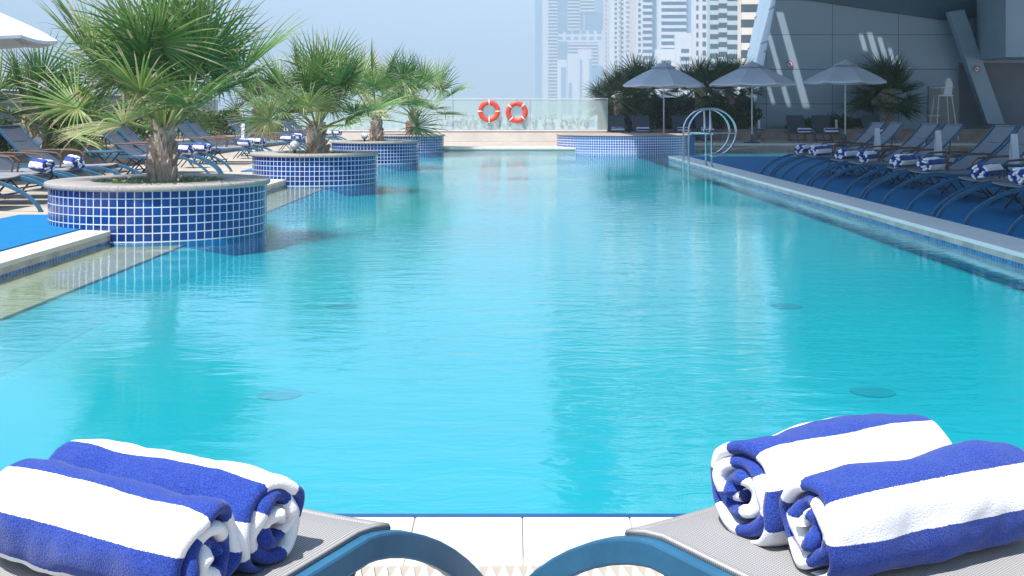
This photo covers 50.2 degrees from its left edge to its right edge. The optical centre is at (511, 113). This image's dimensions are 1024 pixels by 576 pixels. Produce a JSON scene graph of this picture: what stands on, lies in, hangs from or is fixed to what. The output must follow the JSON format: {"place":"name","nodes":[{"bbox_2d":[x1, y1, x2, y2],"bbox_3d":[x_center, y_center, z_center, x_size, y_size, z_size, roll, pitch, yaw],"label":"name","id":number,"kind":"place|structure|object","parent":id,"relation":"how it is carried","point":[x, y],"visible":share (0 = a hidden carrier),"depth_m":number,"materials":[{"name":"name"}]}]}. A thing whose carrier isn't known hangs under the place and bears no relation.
{"place":"outdoors","nodes":[
{"label":"outdoors","id":0,"kind":"place"},
{"bbox_2d":[62,118,534,140],"bbox_3d":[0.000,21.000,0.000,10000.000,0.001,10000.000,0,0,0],"label":"ground","id":1,"kind":"structure","parent":0,"point":[331,120],"depth_m":2200.75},
{"bbox_2d":[0,0,608,117],"label":"sky","id":2,"kind":"structure","parent":0,"point":[491,43],"materials":[{"name":"blue"}]},
{"bbox_2d":[382,117,406,129],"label":"building","id":3,"kind":"structure","parent":0,"point":[390,125],"depth_m":700.00,"materials":[{"name":"white concrete"}]},
{"bbox_2d":[0,157,1023,513],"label":"pool floor","id":4,"kind":"structure","parent":0,"point":[408,411],"depth_m":5.31,"materials":[{"name":"tile"}]},
{"bbox_2d":[0,173,392,375],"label":"ledge base","id":5,"kind":"object","parent":4,"relation":"on","point":[126,291],"depth_m":6.74,"materials":[{"name":"tile"}]},
{"bbox_2d":[0,189,312,320],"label":"pool ledge","id":6,"kind":"object","parent":5,"relation":"on","point":[15,294],"depth_m":7.26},
{"bbox_2d":[44,173,270,255],"bbox_3d":[-3.270,0.928,10.170,2.000,0.660,2.000,0,0,0],"label":"round planter","id":7,"kind":"object","parent":5,"relation":"on","point":[131,208],"visible":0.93,"depth_m":9.37,"materials":[{"name":"blue tile"}]},
{"bbox_2d":[2,0,316,182],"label":"fan palm","id":8,"kind":"object","parent":7,"relation":"in","point":[190,44],"visible":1,"depth_m":9.85,"materials":[{"name":"green plant"}]},
{"bbox_2d":[250,150,378,194],"bbox_3d":[-3.110,0.929,17.260,2.000,0.658,2.000,0,0,0],"label":"round planter","id":9,"kind":"object","parent":5,"relation":"on","point":[331,167],"visible":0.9,"depth_m":16.43,"materials":[{"name":"blue tile"}]},
{"bbox_2d":[224,23,413,152],"bbox_3d":[-3.076,-0.380,17.344,2.701,2.204,2.893,0,0,-35],"label":"fan palm","id":10,"kind":"object","parent":9,"relation":"in","point":[321,82],"visible":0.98,"depth_m":17.10,"materials":[{"name":"green plant"}]},
{"bbox_2d":[257,388,301,399],"bbox_3d":[-1.040,1.258,4.890,0.200,0.003,0.200,0,0,0],"label":"floor drain","id":11,"kind":"object","parent":4,"relation":"on","point":[279,394],"visible":1,"depth_m":4.88,"materials":[{"name":"teal"}]},
{"bbox_2d":[330,140,419,165],"bbox_3d":[-3.050,0.929,24.400,2.000,0.657,2.000,0,0,0],"label":"round planter","id":12,"kind":"object","parent":4,"relation":"on","point":[397,151],"visible":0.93,"depth_m":23.62,"materials":[{"name":"blue tile"}]},
{"bbox_2d":[323,39,447,144],"bbox_3d":[-3.017,-0.478,24.432,3.215,2.441,3.236,0,0,-26],"label":"fan palm","id":13,"kind":"object","parent":12,"relation":"in","point":[380,80],"visible":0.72,"depth_m":24.26,"materials":[{"name":"green plant"}]},
{"bbox_2d":[384,134,444,151],"bbox_3d":[-2.930,0.929,31.500,2.000,0.657,2.000,0,0,0],"label":"round planter","id":14,"kind":"object","parent":4,"relation":"on","point":[434,146],"visible":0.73,"depth_m":30.72,"materials":[{"name":"blue tile"}]},
{"bbox_2d":[354,50,474,134],"bbox_3d":[-2.864,-0.573,31.382,3.695,2.562,3.265,0,0,0],"label":"fan palm","id":15,"kind":"object","parent":14,"relation":"in","point":[442,75],"visible":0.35,"depth_m":31.32,"materials":[{"name":"green plant"}]},
{"bbox_2d":[0,160,1023,287],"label":"waterline tiles","id":16,"kind":"object","parent":4,"relation":"on","point":[12,273],"visible":0.11,"depth_m":8.59,"materials":[{"name":"tile"}]},
{"bbox_2d":[555,133,693,154],"bbox_3d":[3.350,0.944,33.080,4.080,0.628,4.240,0,0,0],"label":"planter","id":17,"kind":"object","parent":4,"relation":"on","point":[629,142],"visible":0.84,"depth_m":31.28,"materials":[{"name":"blue tile"}]},
{"bbox_2d":[460,151,1023,289],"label":"pool wall","id":18,"kind":"structure","parent":4,"relation":"on","point":[1007,276],"depth_m":8.43,"materials":[{"name":"tile"}]},
{"bbox_2d":[850,386,895,396],"bbox_3d":[1.630,1.258,4.940,0.200,0.003,0.200,0,0,0],"label":"floor drain","id":19,"kind":"object","parent":4,"relation":"on","point":[872,391],"visible":1,"depth_m":4.93,"materials":[{"name":"teal"}]},
{"bbox_2d":[0,147,1023,409],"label":"pool water","id":20,"kind":"structure","parent":0,"point":[646,185],"depth_m":10.99,"materials":[{"name":"liquid"}]},
{"bbox_2d":[0,140,1023,556],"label":"deck","id":21,"kind":"structure","parent":0,"point":[16,204],"depth_m":20.85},
{"bbox_2d":[0,175,47,211],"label":"sun lounger","id":22,"kind":"object","parent":21,"relation":"on","point":[3,178],"visible":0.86,"depth_m":11.04,"materials":[{"name":"blue paint"}]},
{"bbox_2d":[0,13,57,48],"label":"parasol","id":23,"kind":"object","parent":21,"relation":"on","point":[14,33],"visible":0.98,"depth_m":15.91,"materials":[{"name":"white fabric"}]},
{"bbox_2d":[0,155,69,181],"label":"sun lounger","id":24,"kind":"object","parent":21,"relation":"on","point":[34,175],"visible":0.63,"depth_m":12.36,"materials":[{"name":"blue paint"}]},
{"bbox_2d":[28,158,54,172],"bbox_3d":[-5.214,0.583,12.130,0.186,0.155,0.480,0,0,-40],"label":"rolled towel","id":25,"kind":"object","parent":24,"relation":"on","point":[41,165],"visible":1,"depth_m":11.99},
{"bbox_2d":[0,152,100,198],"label":"sun lounger","id":26,"kind":"object","parent":21,"relation":"on","point":[5,165],"visible":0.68,"depth_m":13.16,"materials":[{"name":"fabric"}]},
{"bbox_2d":[63,155,84,168],"bbox_3d":[-5.212,0.579,13.028,0.185,0.161,0.478,0,0,-33],"label":"rolled towel","id":27,"kind":"object","parent":26,"relation":"on","point":[75,161],"visible":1,"depth_m":12.86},
{"bbox_2d":[0,125,142,190],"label":"sun lounger","id":28,"kind":"object","parent":21,"relation":"on","point":[17,138],"visible":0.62,"depth_m":14.16,"materials":[{"name":"fabric"}]},
{"bbox_2d":[0,169,251,251],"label":"mat","id":29,"kind":"object","parent":21,"relation":"on","point":[16,231],"visible":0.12,"depth_m":9.16,"materials":[{"name":"blue rubber"}]},
{"bbox_2d":[4,132,249,151],"bbox_3d":[-9.025,0.835,21.850,2.750,0.330,31.700,0,0,0],"label":"planting bed","id":30,"kind":"object","parent":21,"relation":"on","point":[146,140],"depth_m":29.98,"materials":[{"name":"plant"}]},
{"bbox_2d":[13,89,90,148],"bbox_3d":[-7.998,0.145,19.085,1.109,1.252,1.184,0,0,23],"label":"shrub","id":31,"kind":"object","parent":30,"relation":"on","point":[55,127],"visible":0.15,"depth_m":18.84,"materials":[{"name":"green plant"}]},
{"bbox_2d":[0,30,129,160],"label":"fan palm","id":32,"kind":"object","parent":30,"relation":"on","point":[33,130],"visible":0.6,"depth_m":18.02,"materials":[{"name":"green plant"}]},
{"bbox_2d":[0,88,217,138],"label":"glass fence","id":33,"kind":"object","parent":30,"relation":"on","point":[8,103],"visible":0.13,"depth_m":22.97,"materials":[{"name":"glass"}]},
{"bbox_2d":[107,69,223,140],"bbox_3d":[-8.669,-0.201,26.583,3.000,2.450,2.918,0,0,36],"label":"fan palm","id":34,"kind":"object","parent":30,"relation":"on","point":[204,128],"visible":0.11,"depth_m":26.41,"materials":[{"name":"green plant"}]},
{"bbox_2d":[192,108,239,135],"bbox_3d":[-8.048,0.288,29.533,1.494,0.876,0.997,0,0,0],"label":"shrub","id":35,"kind":"object","parent":30,"relation":"on","point":[224,124],"visible":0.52,"depth_m":29.50,"materials":[{"name":"green plant"}]},
{"bbox_2d":[214,68,310,133],"bbox_3d":[-8.256,-0.326,34.919,3.120,2.670,2.902,0,0,20],"label":"fan palm","id":36,"kind":"object","parent":30,"relation":"on","point":[251,88],"visible":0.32,"depth_m":34.62,"materials":[{"name":"green plant"}]},
{"bbox_2d":[2,131,302,181],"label":"planter wall","id":37,"kind":"structure","parent":21,"relation":"on","point":[25,160],"depth_m":19.40,"materials":[{"name":"brown stone"}]},
{"bbox_2d":[88,124,220,173],"bbox_3d":[-5.697,0.581,17.485,1.920,0.851,0.704,0,0,-1],"label":"sun lounger","id":38,"kind":"object","parent":21,"relation":"on","point":[118,142],"visible":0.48,"depth_m":17.42,"materials":[{"name":"blue paint"}]},
{"bbox_2d":[108,123,232,173],"bbox_3d":[-5.727,0.581,18.340,1.920,0.851,0.704,0,0,-1],"label":"sun lounger","id":39,"kind":"object","parent":21,"relation":"on","point":[127,133],"visible":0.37,"depth_m":18.34,"materials":[{"name":"blue paint"}]},
{"bbox_2d":[176,121,260,164],"bbox_3d":[-5.660,0.581,21.410,1.920,0.851,0.704,0,0,1],"label":"sun lounger","id":40,"kind":"object","parent":21,"relation":"on","point":[187,131],"visible":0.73,"depth_m":21.43,"materials":[{"name":"blue paint"}]},
{"bbox_2d":[186,121,272,162],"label":"sun lounger","id":41,"kind":"object","parent":21,"relation":"on","point":[200,132],"visible":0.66,"depth_m":22.37,"materials":[{"name":"blue paint"}]},
{"bbox_2d":[0,508,482,575],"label":"sun lounger","id":42,"kind":"object","parent":21,"relation":"on","point":[328,544],"visible":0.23,"depth_m":1.65,"materials":[{"name":"blue paint"}]},
{"bbox_2d":[0,458,241,575],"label":"rolled towel","id":43,"kind":"object","parent":42,"relation":"on","point":[59,518],"visible":1,"depth_m":1.47,"materials":[{"name":"fabric"}]},
{"bbox_2d":[49,439,304,572],"bbox_3d":[-0.513,0.578,1.639,0.432,0.142,0.154,0,0,26],"label":"rolled towel","id":44,"kind":"object","parent":42,"relation":"on","point":[266,507],"visible":0.4,"depth_m":1.57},
{"bbox_2d":[223,120,306,155],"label":"sun lounger","id":45,"kind":"object","parent":21,"relation":"on","point":[235,127],"visible":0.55,"depth_m":25.33,"materials":[{"name":"blue paint"}]},
{"bbox_2d":[303,130,606,141],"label":"kerb wall","id":46,"kind":"structure","parent":21,"relation":"on","point":[500,136],"depth_m":38.20,"materials":[{"name":"concrete"}]},
{"bbox_2d":[298,98,607,129],"bbox_3d":[-2.075,0.043,38.450,10.910,1.135,0.050,0,0,0],"label":"glass fence","id":47,"kind":"object","parent":46,"relation":"on","point":[516,98],"visible":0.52,"depth_m":38.42,"materials":[{"name":"glass"}]},
{"bbox_2d":[478,100,499,121],"bbox_3d":[-0.803,-0.099,38.389,0.792,0.858,0.196,0,0,0],"label":"life ring","id":48,"kind":"object","parent":47,"relation":"hanging from","point":[494,104],"visible":1,"depth_m":38.30,"materials":[{"name":"orange plastic"}]},
{"bbox_2d":[506,101,527,122],"bbox_3d":[0.168,-0.064,38.389,0.780,0.852,0.196,0,0,0],"label":"life ring","id":49,"kind":"object","parent":47,"relation":"hanging from","point":[511,105],"visible":1,"depth_m":38.30,"materials":[{"name":"orange plastic"}]},
{"bbox_2d":[0,143,1004,565],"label":"coping","id":50,"kind":"object","parent":21,"relation":"on","point":[488,541],"visible":0.09,"depth_m":2.60,"materials":[{"name":"stone"}]},
{"bbox_2d":[337,514,683,522],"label":"blue tile trim","id":51,"kind":"structure","parent":50,"relation":"attached to","point":[522,516],"depth_m":2.69,"materials":[{"name":"blue"}]},
{"bbox_2d":[0,158,1023,274],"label":"coping edge","id":52,"kind":"object","parent":50,"relation":"attached to","point":[46,257],"visible":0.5,"depth_m":9.10,"materials":[{"name":"stone"}]},
{"bbox_2d":[355,557,663,575],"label":"drain grate","id":53,"kind":"object","parent":21,"relation":"on","point":[489,570],"visible":0.15,"depth_m":2.36,"materials":[{"name":"beige"}]},
{"bbox_2d":[606,115,627,132],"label":"sun lounger","id":54,"kind":"object","parent":21,"relation":"on","point":[615,120],"visible":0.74,"depth_m":40.03,"materials":[{"name":"fabric"}]},
{"bbox_2d":[631,115,653,132],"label":"sun lounger","id":55,"kind":"object","parent":21,"relation":"on","point":[640,120],"visible":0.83,"depth_m":40.03,"materials":[{"name":"fabric"}]},
{"bbox_2d":[623,61,703,132],"bbox_3d":[5.040,-0.370,36.300,2.550,2.740,2.550,0,0,-28],"label":"parasol","id":56,"kind":"object","parent":21,"relation":"on","point":[663,74],"visible":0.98,"depth_m":35.66,"materials":[{"name":"grey fabric"}]},
{"bbox_2d":[597,97,753,132],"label":"screen wall","id":57,"kind":"structure","parent":21,"relation":"on","point":[658,105],"depth_m":43.40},
{"bbox_2d":[671,115,696,140],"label":"sun lounger","id":58,"kind":"object","parent":21,"relation":"on","point":[678,120],"visible":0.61,"depth_m":40.03,"materials":[{"name":"fabric"}]},
{"bbox_2d":[694,115,720,140],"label":"sun lounger","id":59,"kind":"object","parent":21,"relation":"on","point":[699,121],"visible":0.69,"depth_m":40.00,"materials":[{"name":"fabric"}]},
{"bbox_2d":[709,60,795,142],"bbox_3d":[7.900,-0.370,36.000,2.679,2.740,2.679,0,0,4],"label":"parasol","id":60,"kind":"object","parent":21,"relation":"on","point":[751,74],"visible":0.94,"depth_m":35.37,"materials":[{"name":"grey fabric"}]},
{"bbox_2d":[529,506,1023,575],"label":"sun lounger","id":61,"kind":"object","parent":21,"relation":"on","point":[705,542],"visible":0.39,"depth_m":1.62,"materials":[{"name":"blue paint"}]},
{"bbox_2d":[710,413,951,545],"bbox_3d":[0.517,0.570,1.755,0.422,0.157,0.177,0,0,-27],"label":"rolled towel","id":62,"kind":"object","parent":61,"relation":"on","point":[752,478],"visible":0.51,"depth_m":1.68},
{"bbox_2d":[779,440,1023,575],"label":"rolled towel","id":63,"kind":"object","parent":61,"relation":"on","point":[940,504],"visible":1,"depth_m":1.55,"materials":[{"name":"fabric"}]},
{"bbox_2d":[784,115,816,142],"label":"sun lounger","id":64,"kind":"object","parent":21,"relation":"on","point":[794,122],"visible":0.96,"depth_m":38.36,"materials":[{"name":"fabric"}]},
{"bbox_2d":[811,115,842,141],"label":"sun lounger","id":65,"kind":"object","parent":21,"relation":"on","point":[820,123],"visible":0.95,"depth_m":38.36,"materials":[{"name":"fabric"}]},
{"bbox_2d":[643,129,1016,139],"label":"planter wall","id":66,"kind":"structure","parent":21,"relation":"on","point":[855,134],"depth_m":40.60,"materials":[{"name":"brown stone"}]},
{"bbox_2d":[803,59,886,140],"bbox_3d":[10.970,-0.390,36.000,2.587,2.780,2.587,0,0,-25],"label":"parasol","id":67,"kind":"object","parent":21,"relation":"on","point":[845,72],"visible":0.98,"depth_m":35.39,"materials":[{"name":"grey fabric"}]},
{"bbox_2d":[668,156,1023,257],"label":"coping","id":68,"kind":"object","parent":21,"relation":"on","point":[1011,245],"visible":0.8,"depth_m":10.79,"materials":[{"name":"stone"}]},
{"bbox_2d":[682,108,736,176],"bbox_3d":[3.672,0.901,20.400,0.924,1.998,0.690,0,0,0],"label":"pool handrail","id":69,"kind":"object","parent":68,"relation":"on","point":[711,154],"visible":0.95,"depth_m":20.09,"materials":[{"name":"silver metal"}]},
{"bbox_2d":[690,156,1023,238],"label":"mat","id":70,"kind":"object","parent":21,"relation":"on","point":[997,217],"visible":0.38,"depth_m":13.54,"materials":[{"name":"blue rubber"}]},
{"bbox_2d":[760,122,884,175],"bbox_3d":[4.987,0.567,17.447,1.920,0.851,0.704,0,0,0],"label":"sun lounger","id":71,"kind":"object","parent":70,"relation":"on","point":[867,135],"visible":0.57,"depth_m":17.53,"materials":[{"name":"blue paint"}]},
{"bbox_2d":[771,122,902,178],"bbox_3d":[4.982,0.567,16.643,1.920,0.851,0.704,0,0,1],"label":"sun lounger","id":72,"kind":"object","parent":70,"relation":"on","point":[889,131],"visible":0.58,"depth_m":16.59,"materials":[{"name":"blue paint"}]},
{"bbox_2d":[794,123,938,184],"bbox_3d":[4.967,0.567,15.233,1.920,0.851,0.704,0,0,0],"label":"sun lounger","id":73,"kind":"object","parent":70,"relation":"on","point":[921,134],"visible":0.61,"depth_m":15.32,"materials":[{"name":"fabric"}]},
{"bbox_2d":[835,148,858,159],"bbox_3d":[4.674,0.569,15.248,0.186,0.155,0.480,0,0,40],"label":"rolled towel","id":74,"kind":"object","parent":73,"relation":"on","point":[844,154],"visible":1,"depth_m":15.11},
{"bbox_2d":[809,124,963,188],"bbox_3d":[4.966,0.567,14.426,1.920,0.851,0.704,0,0,1],"label":"sun lounger","id":75,"kind":"object","parent":70,"relation":"on","point":[949,132],"visible":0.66,"depth_m":14.39,"materials":[{"name":"blue paint"}]},
{"bbox_2d":[844,125,1017,197],"bbox_3d":[4.999,0.567,12.993,1.920,0.851,0.704,0,0,1],"label":"sun lounger","id":76,"kind":"object","parent":70,"relation":"on","point":[995,139],"visible":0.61,"depth_m":13.05,"materials":[{"name":"fabric"}]},
{"bbox_2d":[889,154,917,167],"bbox_3d":[4.673,0.565,13.052,0.185,0.161,0.478,0,0,42],"label":"rolled towel","id":77,"kind":"object","parent":76,"relation":"on","point":[901,160],"visible":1,"depth_m":12.91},
{"bbox_2d":[862,125,1023,203],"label":"sun lounger","id":78,"kind":"object","parent":70,"relation":"on","point":[1001,155],"visible":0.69,"depth_m":12.33,"materials":[{"name":"blue paint"}]},
{"bbox_2d":[917,157,945,171],"bbox_3d":[4.686,0.569,12.223,0.186,0.155,0.480,0,0,40],"label":"rolled towel","id":79,"kind":"object","parent":78,"relation":"on","point":[926,164],"visible":1,"depth_m":12.08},
{"bbox_2d":[907,158,1023,215],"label":"sun lounger","id":80,"kind":"object","parent":70,"relation":"on","point":[976,182],"visible":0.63,"depth_m":11.03,"materials":[{"name":"blue paint"}]},
{"bbox_2d":[970,163,1003,179],"bbox_3d":[4.676,0.569,10.755,0.174,0.158,0.478,0,0,43],"label":"rolled towel","id":81,"kind":"object","parent":80,"relation":"on","point":[985,171],"visible":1,"depth_m":10.62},
{"bbox_2d":[936,181,1023,223],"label":"sun lounger","id":82,"kind":"object","parent":70,"relation":"on","point":[1014,187],"visible":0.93,"depth_m":10.11,"materials":[{"name":"blue paint"}]},
{"bbox_2d":[1008,167,1023,184],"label":"rolled towel","id":83,"kind":"object","parent":82,"relation":"on","point":[1016,175],"visible":1,"depth_m":9.80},
{"bbox_2d":[989,163,1023,208],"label":"lounge chair","id":84,"kind":"object","parent":70,"relation":"on","point":[1006,165],"visible":0.45,"depth_m":11.27,"materials":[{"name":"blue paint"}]},
{"bbox_2d":[1009,134,1019,163],"bbox_3d":[5.260,0.373,11.450,0.070,0.310,0.090,0,0,-9],"label":"menu card","id":85,"kind":"object","parent":84,"relation":"on","point":[1014,151],"visible":1,"depth_m":11.43,"materials":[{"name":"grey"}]},
{"bbox_2d":[924,78,958,139],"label":"lifeguard chair","id":86,"kind":"object","parent":21,"relation":"on","point":[946,87],"visible":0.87,"depth_m":40.90,"materials":[{"name":"white plastic"}]},
{"bbox_2d":[557,60,566,129],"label":"office block","id":87,"kind":"structure","parent":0,"point":[561,85],"depth_m":980.00,"materials":[{"name":"white concrete"}]},
{"bbox_2d":[535,0,602,129],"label":"skyscraper","id":88,"kind":"structure","parent":0,"point":[563,28],"depth_m":1299.50,"materials":[{"name":"white concrete"}]},
{"bbox_2d":[567,53,577,114],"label":"office block","id":89,"kind":"structure","parent":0,"point":[572,80],"depth_m":1050.00,"materials":[{"name":"white concrete"}]},
{"bbox_2d":[578,49,590,114],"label":"office block","id":90,"kind":"structure","parent":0,"point":[584,66],"depth_m":1000.00,"materials":[{"name":"white concrete"}]},
{"bbox_2d":[578,115,596,129],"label":"building","id":91,"kind":"structure","parent":0,"point":[592,124],"depth_m":300.00,"materials":[{"name":"white concrete"}]},
{"bbox_2d":[603,0,607,94],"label":"skyscraper","id":92,"kind":"structure","parent":0,"point":[605,32],"depth_m":850.00,"materials":[{"name":"white"}]},
{"bbox_2d":[609,0,629,96],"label":"skyscraper","id":93,"kind":"structure","parent":0,"point":[619,28],"depth_m":750.00,"materials":[{"name":"white concrete"}]},
{"bbox_2d":[630,0,634,95],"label":"skyscraper","id":94,"kind":"structure","parent":0,"point":[632,26],"depth_m":698.00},
{"bbox_2d":[635,0,656,96],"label":"skyscraper","id":95,"kind":"structure","parent":0,"point":[645,27],"depth_m":639.60,"materials":[{"name":"white concrete"}]},
{"bbox_2d":[655,49,674,96],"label":"apartment building","id":96,"kind":"structure","parent":0,"point":[665,55],"depth_m":440.00,"materials":[{"name":"white concrete"}]},
{"bbox_2d":[657,0,690,48],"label":"skyscraper","id":97,"kind":"structure","parent":0,"point":[673,17],"depth_m":559.60,"materials":[{"name":"white concrete"}]},
{"bbox_2d":[674,33,690,96],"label":"apartment building","id":98,"kind":"structure","parent":0,"point":[682,44],"depth_m":470.00,"materials":[{"name":"white concrete"}]},
{"bbox_2d":[691,0,706,92],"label":"skyscraper","id":99,"kind":"structure","parent":0,"point":[698,27],"depth_m":400.00,"materials":[{"name":"white concrete"}]},
{"bbox_2d":[707,0,737,95],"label":"skyscraper","id":100,"kind":"structure","parent":0,"point":[722,25],"depth_m":374.60,"materials":[{"name":"white"}]},
{"bbox_2d":[738,0,758,93],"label":"apartment building","id":101,"kind":"structure","parent":0,"point":[747,10],"depth_m":229.60,"materials":[{"name":"white"}]},
{"bbox_2d":[739,0,1023,128],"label":"hotel building","id":102,"kind":"structure","parent":0,"point":[956,42],"depth_m":43.00,"materials":[{"name":"grey metal"}]},
{"bbox_2d":[928,86,958,128],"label":"door","id":103,"kind":"structure","parent":102,"relation":"in","point":[942,111],"depth_m":42.94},
{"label":"shaded planting bed","id":104,"kind":"structure","parent":0,"visible":0},
{"bbox_2d":[582,60,654,132],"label":"fan palm","id":105,"kind":"object","parent":104,"relation":"on","point":[608,89],"visible":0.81,"depth_m":41.40,"materials":[{"name":"green plant"}]},
{"bbox_2d":[609,52,676,132],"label":"fan palm","id":106,"kind":"object","parent":104,"relation":"on","point":[645,101],"visible":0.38,"depth_m":41.97,"materials":[{"name":"green plant"}]},
{"bbox_2d":[639,103,671,128],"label":"shrub","id":107,"kind":"object","parent":104,"relation":"on","point":[653,120],"visible":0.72,"depth_m":41.42,"materials":[{"name":"green plant"}]},
{"bbox_2d":[662,53,735,128],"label":"fan palm","id":108,"kind":"object","parent":104,"relation":"on","point":[697,94],"visible":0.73,"depth_m":41.53,"materials":[{"name":"green plant"}]},
{"bbox_2d":[711,102,741,128],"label":"shrub","id":109,"kind":"object","parent":104,"relation":"on","point":[731,111],"visible":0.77,"depth_m":41.60,"materials":[{"name":"green plant"}]},
{"bbox_2d":[701,49,769,128],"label":"fan palm","id":110,"kind":"object","parent":104,"relation":"on","point":[729,94],"visible":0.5,"depth_m":41.93,"materials":[{"name":"green plant"}]},
{"bbox_2d":[736,106,764,128],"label":"shrub","id":111,"kind":"object","parent":104,"relation":"on","point":[745,117],"visible":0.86,"depth_m":41.40,"materials":[{"name":"green plant"}]},
{"bbox_2d":[839,48,933,127],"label":"fan palm","id":112,"kind":"object","parent":104,"relation":"on","point":[890,74],"visible":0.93,"depth_m":41.67,"materials":[{"name":"green plant"}]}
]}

